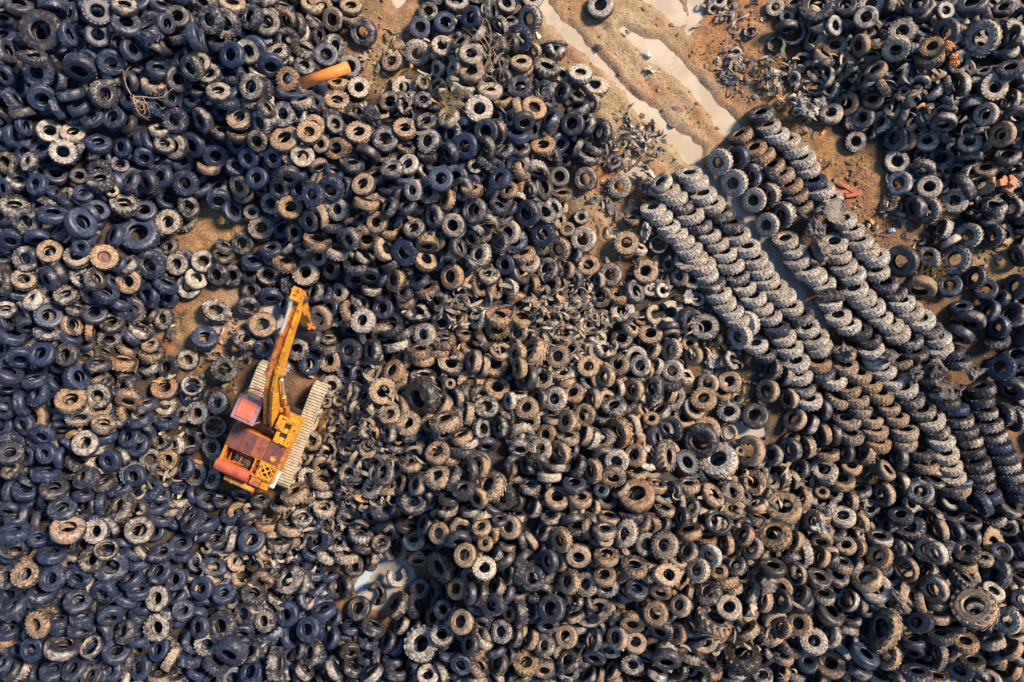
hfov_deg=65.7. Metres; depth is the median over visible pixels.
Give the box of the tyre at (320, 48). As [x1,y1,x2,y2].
[314,42,338,67]
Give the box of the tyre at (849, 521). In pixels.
[831,506,855,528]
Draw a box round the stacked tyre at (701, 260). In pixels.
[682,250,707,267]
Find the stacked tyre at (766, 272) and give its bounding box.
[749,261,773,280]
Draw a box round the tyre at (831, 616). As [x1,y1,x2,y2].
[814,602,844,627]
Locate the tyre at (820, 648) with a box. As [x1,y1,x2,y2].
[800,627,827,655]
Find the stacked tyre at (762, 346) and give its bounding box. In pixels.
[744,335,767,354]
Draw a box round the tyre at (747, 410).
[741,403,768,429]
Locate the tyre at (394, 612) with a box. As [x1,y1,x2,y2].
[386,591,408,620]
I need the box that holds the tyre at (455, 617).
[450,608,474,634]
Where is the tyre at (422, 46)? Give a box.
[404,39,429,65]
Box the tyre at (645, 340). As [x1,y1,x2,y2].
[638,323,662,346]
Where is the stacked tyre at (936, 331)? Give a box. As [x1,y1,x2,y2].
[916,320,943,340]
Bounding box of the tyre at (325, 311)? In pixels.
[310,305,333,331]
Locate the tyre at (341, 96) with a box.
[324,90,349,112]
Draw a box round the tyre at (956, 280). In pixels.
[937,274,962,297]
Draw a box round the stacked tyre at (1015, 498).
[1006,492,1023,503]
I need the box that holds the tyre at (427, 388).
[402,376,442,417]
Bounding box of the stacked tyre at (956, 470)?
[939,454,962,476]
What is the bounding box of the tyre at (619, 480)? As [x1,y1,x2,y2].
[601,464,625,486]
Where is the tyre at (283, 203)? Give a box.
[277,195,303,220]
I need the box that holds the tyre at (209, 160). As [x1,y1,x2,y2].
[202,142,228,166]
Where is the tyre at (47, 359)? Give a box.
[27,341,56,367]
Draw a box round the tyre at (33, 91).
[26,84,54,111]
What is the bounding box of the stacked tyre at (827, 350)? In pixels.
[806,338,833,358]
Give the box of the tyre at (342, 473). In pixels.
[338,461,361,484]
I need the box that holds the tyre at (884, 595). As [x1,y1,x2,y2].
[861,574,891,603]
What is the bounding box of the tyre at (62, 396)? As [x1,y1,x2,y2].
[54,387,88,415]
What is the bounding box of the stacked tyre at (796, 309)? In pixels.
[777,299,803,317]
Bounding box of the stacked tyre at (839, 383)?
[819,375,847,390]
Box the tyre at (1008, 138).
[987,121,1016,147]
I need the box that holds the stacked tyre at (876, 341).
[856,329,881,349]
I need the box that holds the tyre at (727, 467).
[700,442,738,479]
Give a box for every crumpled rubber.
[800,213,812,222]
[804,216,826,241]
[811,198,846,223]
[811,240,834,266]
[821,287,844,303]
[838,341,852,358]
[880,348,901,363]
[906,362,923,385]
[930,355,947,377]
[935,383,966,400]
[965,366,990,380]
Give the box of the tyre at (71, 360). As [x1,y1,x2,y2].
[55,342,79,366]
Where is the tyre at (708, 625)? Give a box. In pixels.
[692,603,733,641]
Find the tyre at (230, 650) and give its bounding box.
[213,635,248,665]
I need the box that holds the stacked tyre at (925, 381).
[917,374,944,387]
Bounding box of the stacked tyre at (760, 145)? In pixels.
[744,138,767,158]
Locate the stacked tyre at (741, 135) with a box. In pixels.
[728,126,753,146]
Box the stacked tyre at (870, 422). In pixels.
[861,411,883,428]
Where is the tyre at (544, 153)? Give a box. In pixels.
[530,135,555,158]
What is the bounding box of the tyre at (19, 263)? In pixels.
[12,246,40,271]
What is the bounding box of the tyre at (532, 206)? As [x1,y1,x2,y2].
[515,199,540,226]
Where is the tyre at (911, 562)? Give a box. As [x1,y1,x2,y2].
[893,555,919,582]
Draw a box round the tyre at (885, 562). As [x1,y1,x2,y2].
[866,543,893,569]
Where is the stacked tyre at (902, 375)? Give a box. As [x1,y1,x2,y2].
[895,369,923,382]
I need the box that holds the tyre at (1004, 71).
[995,59,1023,80]
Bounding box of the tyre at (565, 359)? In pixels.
[546,344,570,368]
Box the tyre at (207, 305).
[201,299,232,323]
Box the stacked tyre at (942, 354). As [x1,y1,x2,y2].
[928,337,953,359]
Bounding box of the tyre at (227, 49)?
[220,41,244,68]
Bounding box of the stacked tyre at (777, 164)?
[761,156,785,177]
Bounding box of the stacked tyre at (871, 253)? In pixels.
[852,242,879,260]
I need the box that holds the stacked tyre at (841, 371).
[832,360,858,376]
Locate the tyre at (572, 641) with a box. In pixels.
[555,624,577,648]
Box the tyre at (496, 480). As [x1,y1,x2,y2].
[476,469,506,503]
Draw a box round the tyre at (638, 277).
[633,259,657,283]
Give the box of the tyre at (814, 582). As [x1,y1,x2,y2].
[806,567,830,590]
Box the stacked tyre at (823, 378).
[812,363,835,383]
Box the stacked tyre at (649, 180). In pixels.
[643,175,669,195]
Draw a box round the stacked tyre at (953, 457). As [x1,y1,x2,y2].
[933,446,959,465]
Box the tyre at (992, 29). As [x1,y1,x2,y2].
[961,19,1002,56]
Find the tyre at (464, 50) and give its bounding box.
[459,43,483,66]
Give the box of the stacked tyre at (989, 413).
[970,407,998,420]
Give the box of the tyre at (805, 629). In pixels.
[787,611,812,636]
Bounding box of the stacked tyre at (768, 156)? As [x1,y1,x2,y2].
[750,146,775,165]
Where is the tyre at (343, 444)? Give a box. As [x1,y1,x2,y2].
[338,438,359,461]
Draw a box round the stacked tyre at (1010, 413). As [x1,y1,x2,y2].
[994,403,1016,426]
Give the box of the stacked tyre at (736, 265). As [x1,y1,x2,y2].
[716,257,744,275]
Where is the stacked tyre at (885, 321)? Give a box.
[865,309,892,327]
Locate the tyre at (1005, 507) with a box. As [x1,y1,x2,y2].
[993,494,1022,520]
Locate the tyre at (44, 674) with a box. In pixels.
[39,660,65,681]
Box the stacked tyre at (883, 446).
[863,437,891,453]
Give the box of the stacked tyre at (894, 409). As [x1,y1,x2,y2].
[874,399,900,416]
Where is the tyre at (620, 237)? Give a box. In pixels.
[614,231,638,255]
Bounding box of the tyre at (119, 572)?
[93,548,128,582]
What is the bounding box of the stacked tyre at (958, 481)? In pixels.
[939,465,966,487]
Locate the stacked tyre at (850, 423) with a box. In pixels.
[832,410,857,429]
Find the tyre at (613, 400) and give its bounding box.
[602,395,627,417]
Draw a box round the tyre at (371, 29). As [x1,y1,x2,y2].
[349,17,377,47]
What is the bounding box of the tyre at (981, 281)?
[962,266,988,289]
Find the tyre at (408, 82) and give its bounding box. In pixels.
[392,76,416,97]
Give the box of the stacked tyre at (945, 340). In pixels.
[924,328,952,348]
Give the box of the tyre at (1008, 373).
[985,354,1017,381]
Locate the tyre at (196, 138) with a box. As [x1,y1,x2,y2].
[183,131,205,157]
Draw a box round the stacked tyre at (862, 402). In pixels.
[842,392,869,408]
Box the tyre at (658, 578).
[650,564,681,586]
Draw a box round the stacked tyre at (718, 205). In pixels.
[701,195,725,214]
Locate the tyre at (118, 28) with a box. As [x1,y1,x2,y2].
[110,13,141,37]
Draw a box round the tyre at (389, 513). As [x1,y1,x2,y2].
[369,495,395,520]
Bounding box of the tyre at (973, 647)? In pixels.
[952,631,979,655]
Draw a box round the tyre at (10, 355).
[5,347,31,367]
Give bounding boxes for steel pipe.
[298,61,350,88]
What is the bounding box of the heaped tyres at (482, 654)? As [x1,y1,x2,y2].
[0,0,1023,681]
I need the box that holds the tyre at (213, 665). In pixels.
[202,654,229,677]
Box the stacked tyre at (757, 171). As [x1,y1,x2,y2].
[742,163,764,187]
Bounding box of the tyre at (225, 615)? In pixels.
[208,609,237,639]
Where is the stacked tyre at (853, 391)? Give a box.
[834,381,861,398]
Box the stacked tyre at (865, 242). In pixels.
[847,233,873,251]
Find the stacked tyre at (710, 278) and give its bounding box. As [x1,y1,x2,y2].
[694,267,718,284]
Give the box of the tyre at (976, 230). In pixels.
[954,222,983,248]
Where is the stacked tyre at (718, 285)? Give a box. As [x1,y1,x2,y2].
[699,273,725,294]
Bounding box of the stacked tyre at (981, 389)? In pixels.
[966,380,996,398]
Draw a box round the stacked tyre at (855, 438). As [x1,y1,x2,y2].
[841,429,864,445]
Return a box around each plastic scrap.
[943,40,955,49]
[949,52,958,60]
[949,60,959,68]
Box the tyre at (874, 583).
[850,564,883,593]
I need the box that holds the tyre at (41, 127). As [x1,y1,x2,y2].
[36,119,61,143]
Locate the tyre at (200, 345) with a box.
[190,326,218,350]
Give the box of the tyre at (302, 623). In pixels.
[296,616,320,642]
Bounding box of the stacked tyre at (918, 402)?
[896,387,925,410]
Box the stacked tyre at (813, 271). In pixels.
[792,259,820,281]
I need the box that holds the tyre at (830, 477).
[809,458,837,484]
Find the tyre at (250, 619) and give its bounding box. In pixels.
[234,601,257,626]
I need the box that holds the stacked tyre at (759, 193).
[741,187,766,212]
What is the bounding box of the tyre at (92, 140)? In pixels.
[85,133,112,153]
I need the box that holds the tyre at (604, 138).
[588,118,612,146]
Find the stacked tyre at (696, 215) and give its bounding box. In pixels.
[676,205,704,225]
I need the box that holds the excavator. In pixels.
[213,286,330,492]
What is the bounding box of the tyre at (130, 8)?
[111,0,138,16]
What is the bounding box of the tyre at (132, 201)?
[109,192,139,216]
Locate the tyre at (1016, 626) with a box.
[994,606,1023,634]
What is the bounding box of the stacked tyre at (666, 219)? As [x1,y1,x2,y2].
[648,207,672,226]
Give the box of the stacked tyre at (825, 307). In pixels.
[815,295,842,312]
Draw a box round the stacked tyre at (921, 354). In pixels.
[899,344,929,363]
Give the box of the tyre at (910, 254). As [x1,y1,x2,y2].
[888,245,919,277]
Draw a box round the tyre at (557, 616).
[538,593,565,623]
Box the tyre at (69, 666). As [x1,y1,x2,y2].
[61,656,87,681]
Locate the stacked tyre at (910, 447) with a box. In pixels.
[890,437,917,452]
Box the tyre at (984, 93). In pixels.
[977,73,1008,101]
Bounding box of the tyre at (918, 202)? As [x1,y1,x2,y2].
[903,195,925,220]
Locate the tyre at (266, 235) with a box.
[248,215,274,241]
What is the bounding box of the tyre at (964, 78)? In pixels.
[951,72,971,96]
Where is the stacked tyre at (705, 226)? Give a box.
[686,216,712,235]
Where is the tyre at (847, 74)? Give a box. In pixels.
[834,53,856,79]
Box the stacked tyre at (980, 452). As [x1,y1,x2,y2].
[958,444,986,459]
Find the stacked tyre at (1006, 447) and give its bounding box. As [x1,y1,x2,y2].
[985,439,1012,454]
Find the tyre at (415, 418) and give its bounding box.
[395,411,421,436]
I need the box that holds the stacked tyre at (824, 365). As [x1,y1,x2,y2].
[809,356,831,373]
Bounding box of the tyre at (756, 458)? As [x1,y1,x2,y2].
[739,435,765,466]
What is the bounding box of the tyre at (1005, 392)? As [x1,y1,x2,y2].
[996,377,1023,401]
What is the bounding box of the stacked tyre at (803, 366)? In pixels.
[781,352,809,373]
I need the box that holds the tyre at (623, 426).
[605,416,633,447]
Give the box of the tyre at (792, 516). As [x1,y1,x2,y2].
[764,490,802,525]
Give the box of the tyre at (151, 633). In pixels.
[143,613,172,641]
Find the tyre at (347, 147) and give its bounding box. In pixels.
[323,138,352,158]
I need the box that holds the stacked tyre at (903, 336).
[882,321,910,344]
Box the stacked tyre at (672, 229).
[656,216,680,235]
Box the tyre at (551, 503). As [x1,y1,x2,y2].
[544,485,568,510]
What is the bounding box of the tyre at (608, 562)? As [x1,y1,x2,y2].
[593,545,619,567]
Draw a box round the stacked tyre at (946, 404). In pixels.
[933,396,960,410]
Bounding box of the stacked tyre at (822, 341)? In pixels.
[800,327,829,350]
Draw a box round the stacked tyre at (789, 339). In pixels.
[769,325,796,347]
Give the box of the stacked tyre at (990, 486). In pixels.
[972,479,996,492]
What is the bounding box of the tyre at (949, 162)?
[927,145,955,171]
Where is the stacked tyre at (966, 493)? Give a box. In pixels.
[946,476,971,499]
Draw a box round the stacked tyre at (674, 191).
[654,181,680,201]
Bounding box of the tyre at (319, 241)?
[303,230,331,252]
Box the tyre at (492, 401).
[474,395,498,419]
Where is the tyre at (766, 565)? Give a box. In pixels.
[758,557,786,578]
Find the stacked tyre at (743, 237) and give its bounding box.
[725,227,750,246]
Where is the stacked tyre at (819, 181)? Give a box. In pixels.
[802,172,826,191]
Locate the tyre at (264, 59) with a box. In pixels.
[257,52,283,77]
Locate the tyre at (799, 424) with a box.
[782,407,806,431]
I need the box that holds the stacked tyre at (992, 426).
[974,416,1003,433]
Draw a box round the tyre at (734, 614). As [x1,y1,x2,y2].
[715,594,741,620]
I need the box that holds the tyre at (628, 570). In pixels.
[620,555,647,579]
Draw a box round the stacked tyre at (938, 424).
[915,408,945,432]
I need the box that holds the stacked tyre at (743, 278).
[724,268,749,286]
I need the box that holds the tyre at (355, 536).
[348,524,374,544]
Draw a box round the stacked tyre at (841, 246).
[821,232,848,254]
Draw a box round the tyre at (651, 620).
[643,600,668,626]
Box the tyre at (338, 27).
[322,6,344,32]
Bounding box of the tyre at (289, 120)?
[274,101,296,126]
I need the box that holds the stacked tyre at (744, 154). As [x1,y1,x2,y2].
[728,145,750,169]
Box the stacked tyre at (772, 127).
[756,118,780,135]
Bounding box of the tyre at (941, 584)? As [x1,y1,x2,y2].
[918,574,949,603]
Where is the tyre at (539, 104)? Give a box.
[521,96,546,121]
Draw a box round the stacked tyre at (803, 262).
[783,251,810,271]
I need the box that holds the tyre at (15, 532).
[0,521,31,544]
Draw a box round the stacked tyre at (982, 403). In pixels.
[965,395,995,408]
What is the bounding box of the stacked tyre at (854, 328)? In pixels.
[834,315,861,335]
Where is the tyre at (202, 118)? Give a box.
[192,106,214,133]
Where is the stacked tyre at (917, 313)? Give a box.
[895,301,924,322]
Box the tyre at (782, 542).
[756,517,792,552]
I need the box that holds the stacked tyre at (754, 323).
[738,311,759,335]
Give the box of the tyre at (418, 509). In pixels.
[401,491,426,515]
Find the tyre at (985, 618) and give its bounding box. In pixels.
[950,585,999,630]
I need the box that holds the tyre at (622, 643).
[606,624,628,650]
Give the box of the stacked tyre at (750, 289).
[731,276,756,296]
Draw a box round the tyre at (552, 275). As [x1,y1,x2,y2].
[536,257,559,281]
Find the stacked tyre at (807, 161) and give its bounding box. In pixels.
[788,149,816,170]
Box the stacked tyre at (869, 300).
[847,288,876,308]
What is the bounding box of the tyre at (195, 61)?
[180,54,205,80]
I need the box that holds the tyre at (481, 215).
[462,197,487,223]
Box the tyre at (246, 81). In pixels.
[239,73,265,101]
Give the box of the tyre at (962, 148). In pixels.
[956,132,982,153]
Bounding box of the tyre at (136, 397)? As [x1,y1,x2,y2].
[115,388,143,409]
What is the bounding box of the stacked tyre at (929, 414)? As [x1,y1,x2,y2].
[906,398,936,422]
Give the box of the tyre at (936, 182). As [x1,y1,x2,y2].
[916,175,942,196]
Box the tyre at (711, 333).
[690,313,719,341]
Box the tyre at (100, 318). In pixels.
[81,303,107,324]
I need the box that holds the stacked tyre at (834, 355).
[830,343,856,362]
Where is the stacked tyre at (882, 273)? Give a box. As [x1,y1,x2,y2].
[865,265,889,281]
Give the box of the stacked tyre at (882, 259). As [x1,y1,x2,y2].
[861,247,890,267]
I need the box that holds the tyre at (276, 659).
[266,646,284,680]
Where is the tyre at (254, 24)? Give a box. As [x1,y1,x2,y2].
[240,4,263,31]
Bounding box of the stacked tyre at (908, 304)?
[886,292,915,312]
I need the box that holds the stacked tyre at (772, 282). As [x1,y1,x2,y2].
[755,271,779,290]
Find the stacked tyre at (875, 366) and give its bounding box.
[862,349,889,371]
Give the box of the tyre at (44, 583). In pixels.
[38,565,65,591]
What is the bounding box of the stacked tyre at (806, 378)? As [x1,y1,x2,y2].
[784,363,812,386]
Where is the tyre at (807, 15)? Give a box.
[799,0,835,24]
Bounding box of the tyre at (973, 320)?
[952,309,986,331]
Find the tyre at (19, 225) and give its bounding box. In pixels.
[11,207,43,233]
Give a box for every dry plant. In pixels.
[160,305,192,325]
[433,89,465,125]
[441,80,463,112]
[481,209,513,238]
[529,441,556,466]
[922,255,950,282]
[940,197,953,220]
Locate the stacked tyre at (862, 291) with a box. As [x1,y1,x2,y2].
[840,281,868,301]
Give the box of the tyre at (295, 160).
[290,144,315,168]
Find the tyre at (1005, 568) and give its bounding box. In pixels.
[981,560,1012,588]
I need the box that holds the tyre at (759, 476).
[741,469,767,494]
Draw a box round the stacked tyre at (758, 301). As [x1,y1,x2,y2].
[739,289,766,308]
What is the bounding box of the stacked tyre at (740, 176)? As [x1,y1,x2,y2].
[720,169,748,196]
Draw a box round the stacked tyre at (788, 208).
[771,201,796,228]
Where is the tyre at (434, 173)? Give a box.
[428,166,453,192]
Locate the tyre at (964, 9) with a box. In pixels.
[956,0,989,17]
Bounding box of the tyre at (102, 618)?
[96,605,123,625]
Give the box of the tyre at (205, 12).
[198,5,225,34]
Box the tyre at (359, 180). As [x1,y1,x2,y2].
[351,173,375,196]
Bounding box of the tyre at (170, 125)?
[162,107,189,132]
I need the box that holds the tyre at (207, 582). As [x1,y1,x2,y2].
[190,576,213,599]
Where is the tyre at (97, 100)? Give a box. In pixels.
[88,79,118,108]
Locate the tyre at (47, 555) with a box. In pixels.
[36,544,66,564]
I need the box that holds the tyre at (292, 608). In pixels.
[275,601,299,626]
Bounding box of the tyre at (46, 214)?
[36,205,67,224]
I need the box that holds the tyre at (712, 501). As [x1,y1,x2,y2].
[699,483,724,508]
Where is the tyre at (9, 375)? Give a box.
[0,361,24,384]
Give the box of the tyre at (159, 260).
[136,249,166,278]
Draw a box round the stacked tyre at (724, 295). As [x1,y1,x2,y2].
[705,285,731,304]
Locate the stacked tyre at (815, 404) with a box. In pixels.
[798,391,822,411]
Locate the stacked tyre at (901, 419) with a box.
[883,409,909,427]
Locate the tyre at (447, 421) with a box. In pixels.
[429,409,461,433]
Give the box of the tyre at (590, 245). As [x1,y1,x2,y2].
[570,226,596,252]
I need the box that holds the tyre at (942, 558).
[925,540,948,564]
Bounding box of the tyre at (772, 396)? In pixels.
[755,379,779,403]
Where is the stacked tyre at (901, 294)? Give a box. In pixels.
[881,283,907,301]
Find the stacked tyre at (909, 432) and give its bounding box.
[889,422,918,441]
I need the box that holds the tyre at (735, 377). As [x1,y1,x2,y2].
[718,370,741,393]
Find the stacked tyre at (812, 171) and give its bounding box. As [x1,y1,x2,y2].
[795,161,820,179]
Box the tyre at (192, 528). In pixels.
[181,507,206,537]
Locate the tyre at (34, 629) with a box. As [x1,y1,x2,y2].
[25,609,52,638]
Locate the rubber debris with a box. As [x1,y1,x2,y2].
[131,0,1023,678]
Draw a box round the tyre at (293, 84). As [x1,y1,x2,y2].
[276,66,299,91]
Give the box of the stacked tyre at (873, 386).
[861,378,882,393]
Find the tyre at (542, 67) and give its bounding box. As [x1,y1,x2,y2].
[532,56,560,80]
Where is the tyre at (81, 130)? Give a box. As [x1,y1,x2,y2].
[59,124,87,144]
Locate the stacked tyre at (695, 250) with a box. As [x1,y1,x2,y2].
[675,239,702,260]
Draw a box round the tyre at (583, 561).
[565,543,590,567]
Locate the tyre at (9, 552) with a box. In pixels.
[0,540,30,558]
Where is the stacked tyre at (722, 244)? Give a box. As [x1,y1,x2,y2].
[704,234,729,252]
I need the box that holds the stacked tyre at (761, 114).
[748,104,774,124]
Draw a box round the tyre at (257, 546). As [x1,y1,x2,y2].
[237,527,265,554]
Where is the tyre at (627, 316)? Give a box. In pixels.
[610,302,634,322]
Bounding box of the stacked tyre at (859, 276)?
[838,264,866,286]
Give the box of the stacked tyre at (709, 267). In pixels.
[691,255,715,276]
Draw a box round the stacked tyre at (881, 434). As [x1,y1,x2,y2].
[860,419,888,441]
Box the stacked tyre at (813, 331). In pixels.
[793,319,819,339]
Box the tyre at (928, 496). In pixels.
[906,479,934,504]
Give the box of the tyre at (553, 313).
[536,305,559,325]
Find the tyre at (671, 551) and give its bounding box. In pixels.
[651,531,678,559]
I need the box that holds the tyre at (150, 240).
[119,216,159,253]
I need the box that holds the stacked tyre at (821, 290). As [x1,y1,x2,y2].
[810,274,835,295]
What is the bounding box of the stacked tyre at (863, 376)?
[845,363,872,385]
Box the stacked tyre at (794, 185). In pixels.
[780,176,803,196]
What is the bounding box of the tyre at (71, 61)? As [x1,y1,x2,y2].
[62,52,98,83]
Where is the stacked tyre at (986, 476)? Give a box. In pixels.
[965,466,994,482]
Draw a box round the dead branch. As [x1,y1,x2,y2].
[115,67,177,120]
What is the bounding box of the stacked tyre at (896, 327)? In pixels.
[875,314,903,335]
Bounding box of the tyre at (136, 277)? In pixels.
[115,270,142,293]
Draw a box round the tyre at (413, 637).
[404,625,440,662]
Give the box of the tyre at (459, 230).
[441,213,465,237]
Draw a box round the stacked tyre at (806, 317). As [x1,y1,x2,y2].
[786,306,814,326]
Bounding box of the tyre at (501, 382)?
[484,377,510,400]
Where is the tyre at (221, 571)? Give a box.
[198,557,227,577]
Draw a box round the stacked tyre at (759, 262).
[743,250,768,270]
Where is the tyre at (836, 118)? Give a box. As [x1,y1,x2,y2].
[818,102,842,124]
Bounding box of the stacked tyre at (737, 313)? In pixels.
[719,301,743,321]
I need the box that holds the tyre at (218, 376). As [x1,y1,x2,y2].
[210,356,238,382]
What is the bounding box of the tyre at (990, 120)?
[972,102,999,126]
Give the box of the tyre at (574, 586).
[558,568,580,594]
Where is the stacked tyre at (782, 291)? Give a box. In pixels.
[764,279,788,300]
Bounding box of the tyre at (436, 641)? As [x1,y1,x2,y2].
[430,622,453,647]
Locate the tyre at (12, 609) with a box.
[0,594,29,621]
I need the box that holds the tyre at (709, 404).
[691,387,716,411]
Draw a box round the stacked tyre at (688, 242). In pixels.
[670,233,694,250]
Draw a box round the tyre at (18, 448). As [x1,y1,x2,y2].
[0,442,23,465]
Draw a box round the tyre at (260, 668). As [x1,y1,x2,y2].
[240,659,265,681]
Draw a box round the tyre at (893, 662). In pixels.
[877,645,901,670]
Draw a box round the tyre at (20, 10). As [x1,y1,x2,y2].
[3,0,34,16]
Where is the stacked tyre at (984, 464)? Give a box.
[961,455,991,473]
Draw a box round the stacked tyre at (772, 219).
[754,212,779,236]
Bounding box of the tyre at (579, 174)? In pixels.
[573,166,597,191]
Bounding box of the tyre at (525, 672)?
[513,649,538,677]
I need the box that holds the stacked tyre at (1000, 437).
[980,427,1008,445]
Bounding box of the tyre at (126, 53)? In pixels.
[119,38,142,62]
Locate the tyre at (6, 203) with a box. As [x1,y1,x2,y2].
[0,195,30,218]
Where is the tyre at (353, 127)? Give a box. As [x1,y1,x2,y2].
[345,121,372,144]
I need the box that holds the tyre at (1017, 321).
[999,302,1023,328]
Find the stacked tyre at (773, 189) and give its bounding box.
[757,182,781,207]
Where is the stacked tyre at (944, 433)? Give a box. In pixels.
[923,419,950,440]
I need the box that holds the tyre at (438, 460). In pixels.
[424,440,450,465]
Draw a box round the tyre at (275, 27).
[252,8,280,37]
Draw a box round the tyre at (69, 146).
[48,139,77,165]
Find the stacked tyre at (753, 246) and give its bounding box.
[736,238,760,258]
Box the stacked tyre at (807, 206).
[793,198,813,216]
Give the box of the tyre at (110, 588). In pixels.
[90,580,117,603]
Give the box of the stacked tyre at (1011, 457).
[987,448,1017,465]
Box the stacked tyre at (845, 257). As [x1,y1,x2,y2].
[829,249,851,264]
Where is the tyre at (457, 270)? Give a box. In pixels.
[440,263,464,289]
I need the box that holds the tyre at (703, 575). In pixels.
[686,558,710,582]
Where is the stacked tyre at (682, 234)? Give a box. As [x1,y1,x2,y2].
[663,223,688,243]
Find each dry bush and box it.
[464,14,521,78]
[475,50,492,84]
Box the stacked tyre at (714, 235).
[696,225,721,244]
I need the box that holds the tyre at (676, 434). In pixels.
[657,415,682,440]
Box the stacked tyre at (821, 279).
[802,267,827,287]
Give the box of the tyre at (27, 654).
[20,637,44,662]
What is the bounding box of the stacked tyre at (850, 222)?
[830,210,856,230]
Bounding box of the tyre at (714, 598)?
[696,579,721,605]
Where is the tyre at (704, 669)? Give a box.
[695,658,723,681]
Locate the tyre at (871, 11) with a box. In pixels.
[853,5,878,30]
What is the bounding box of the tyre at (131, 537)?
[123,516,154,544]
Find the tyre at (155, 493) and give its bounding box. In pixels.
[136,478,163,502]
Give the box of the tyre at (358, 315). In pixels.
[350,308,376,333]
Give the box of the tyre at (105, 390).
[85,383,112,408]
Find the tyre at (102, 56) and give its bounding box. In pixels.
[96,48,124,75]
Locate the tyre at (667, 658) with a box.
[652,648,681,669]
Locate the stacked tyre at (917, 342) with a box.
[896,330,923,351]
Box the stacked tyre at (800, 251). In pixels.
[780,239,806,259]
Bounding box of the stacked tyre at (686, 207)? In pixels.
[669,197,693,215]
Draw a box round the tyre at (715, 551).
[698,543,722,567]
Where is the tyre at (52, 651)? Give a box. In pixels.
[43,634,81,661]
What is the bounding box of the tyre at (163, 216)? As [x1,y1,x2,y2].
[155,209,182,235]
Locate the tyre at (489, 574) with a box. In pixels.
[472,556,496,580]
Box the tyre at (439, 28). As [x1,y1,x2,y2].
[433,11,456,35]
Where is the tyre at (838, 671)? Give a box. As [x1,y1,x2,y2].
[817,650,845,679]
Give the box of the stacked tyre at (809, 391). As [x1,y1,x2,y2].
[790,381,816,398]
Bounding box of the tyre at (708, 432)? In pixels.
[683,423,719,458]
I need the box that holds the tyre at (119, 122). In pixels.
[102,105,126,129]
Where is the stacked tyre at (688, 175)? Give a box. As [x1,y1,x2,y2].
[675,166,702,184]
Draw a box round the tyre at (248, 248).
[231,232,255,255]
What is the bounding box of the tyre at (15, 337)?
[0,328,28,346]
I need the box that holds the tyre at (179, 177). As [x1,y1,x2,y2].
[172,170,199,195]
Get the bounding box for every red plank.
[838,180,854,192]
[838,190,861,193]
[845,192,860,197]
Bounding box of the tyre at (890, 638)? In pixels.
[867,606,901,654]
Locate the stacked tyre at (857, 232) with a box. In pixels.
[838,222,864,240]
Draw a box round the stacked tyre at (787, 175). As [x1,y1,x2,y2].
[768,165,795,186]
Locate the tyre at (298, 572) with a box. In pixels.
[274,565,306,592]
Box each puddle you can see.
[181,382,191,404]
[198,310,222,338]
[260,303,283,338]
[266,560,279,570]
[309,591,332,603]
[354,541,384,595]
[360,550,414,610]
[392,0,405,7]
[535,0,567,32]
[560,26,702,163]
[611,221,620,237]
[619,27,740,137]
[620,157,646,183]
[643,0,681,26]
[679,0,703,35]
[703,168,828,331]
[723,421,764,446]
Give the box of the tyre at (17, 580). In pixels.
[10,560,41,588]
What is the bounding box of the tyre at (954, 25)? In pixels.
[932,17,961,42]
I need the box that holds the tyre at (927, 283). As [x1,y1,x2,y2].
[902,274,937,300]
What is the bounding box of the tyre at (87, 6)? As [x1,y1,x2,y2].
[81,0,113,26]
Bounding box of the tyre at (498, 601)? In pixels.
[479,594,506,614]
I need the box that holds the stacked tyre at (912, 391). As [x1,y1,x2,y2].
[892,379,918,400]
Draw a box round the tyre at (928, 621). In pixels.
[904,613,934,632]
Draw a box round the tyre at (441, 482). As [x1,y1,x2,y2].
[424,465,450,490]
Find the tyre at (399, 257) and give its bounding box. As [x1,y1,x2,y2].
[392,238,418,265]
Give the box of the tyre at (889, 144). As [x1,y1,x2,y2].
[882,127,908,150]
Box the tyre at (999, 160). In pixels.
[993,146,1021,166]
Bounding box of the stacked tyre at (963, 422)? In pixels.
[946,413,973,428]
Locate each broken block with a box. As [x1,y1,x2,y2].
[996,175,1007,186]
[1002,185,1015,193]
[1007,175,1018,187]
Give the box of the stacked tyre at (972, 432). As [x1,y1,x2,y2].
[950,423,979,439]
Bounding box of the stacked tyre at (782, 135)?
[762,127,789,144]
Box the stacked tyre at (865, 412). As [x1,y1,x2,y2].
[846,404,872,418]
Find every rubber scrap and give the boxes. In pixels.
[165,327,176,340]
[202,341,215,355]
[364,105,380,122]
[538,41,568,47]
[588,196,600,204]
[595,44,602,49]
[605,196,616,214]
[618,132,629,140]
[626,117,633,127]
[629,129,642,138]
[633,205,639,213]
[634,138,646,151]
[636,163,655,178]
[641,221,650,242]
[683,289,693,303]
[706,349,721,369]
[713,11,725,22]
[714,366,725,378]
[719,69,726,76]
[722,75,737,84]
[724,52,741,66]
[729,11,734,20]
[729,346,740,357]
[748,0,755,5]
[760,578,771,596]
[766,67,779,78]
[790,93,807,100]
[792,99,818,118]
[809,520,827,535]
[813,95,826,108]
[878,201,888,212]
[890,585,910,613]
[993,251,1005,259]
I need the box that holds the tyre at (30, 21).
[18,9,63,52]
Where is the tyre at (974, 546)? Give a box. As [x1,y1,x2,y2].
[953,538,981,564]
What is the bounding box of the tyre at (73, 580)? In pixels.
[65,563,92,588]
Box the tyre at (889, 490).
[872,481,895,506]
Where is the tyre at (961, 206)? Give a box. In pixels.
[940,188,968,214]
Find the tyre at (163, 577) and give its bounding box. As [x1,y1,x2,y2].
[147,561,172,584]
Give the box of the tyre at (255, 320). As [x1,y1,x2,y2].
[248,312,276,338]
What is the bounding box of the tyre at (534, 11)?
[517,4,542,32]
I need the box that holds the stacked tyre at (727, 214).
[707,204,734,223]
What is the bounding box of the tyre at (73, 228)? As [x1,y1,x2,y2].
[63,207,97,238]

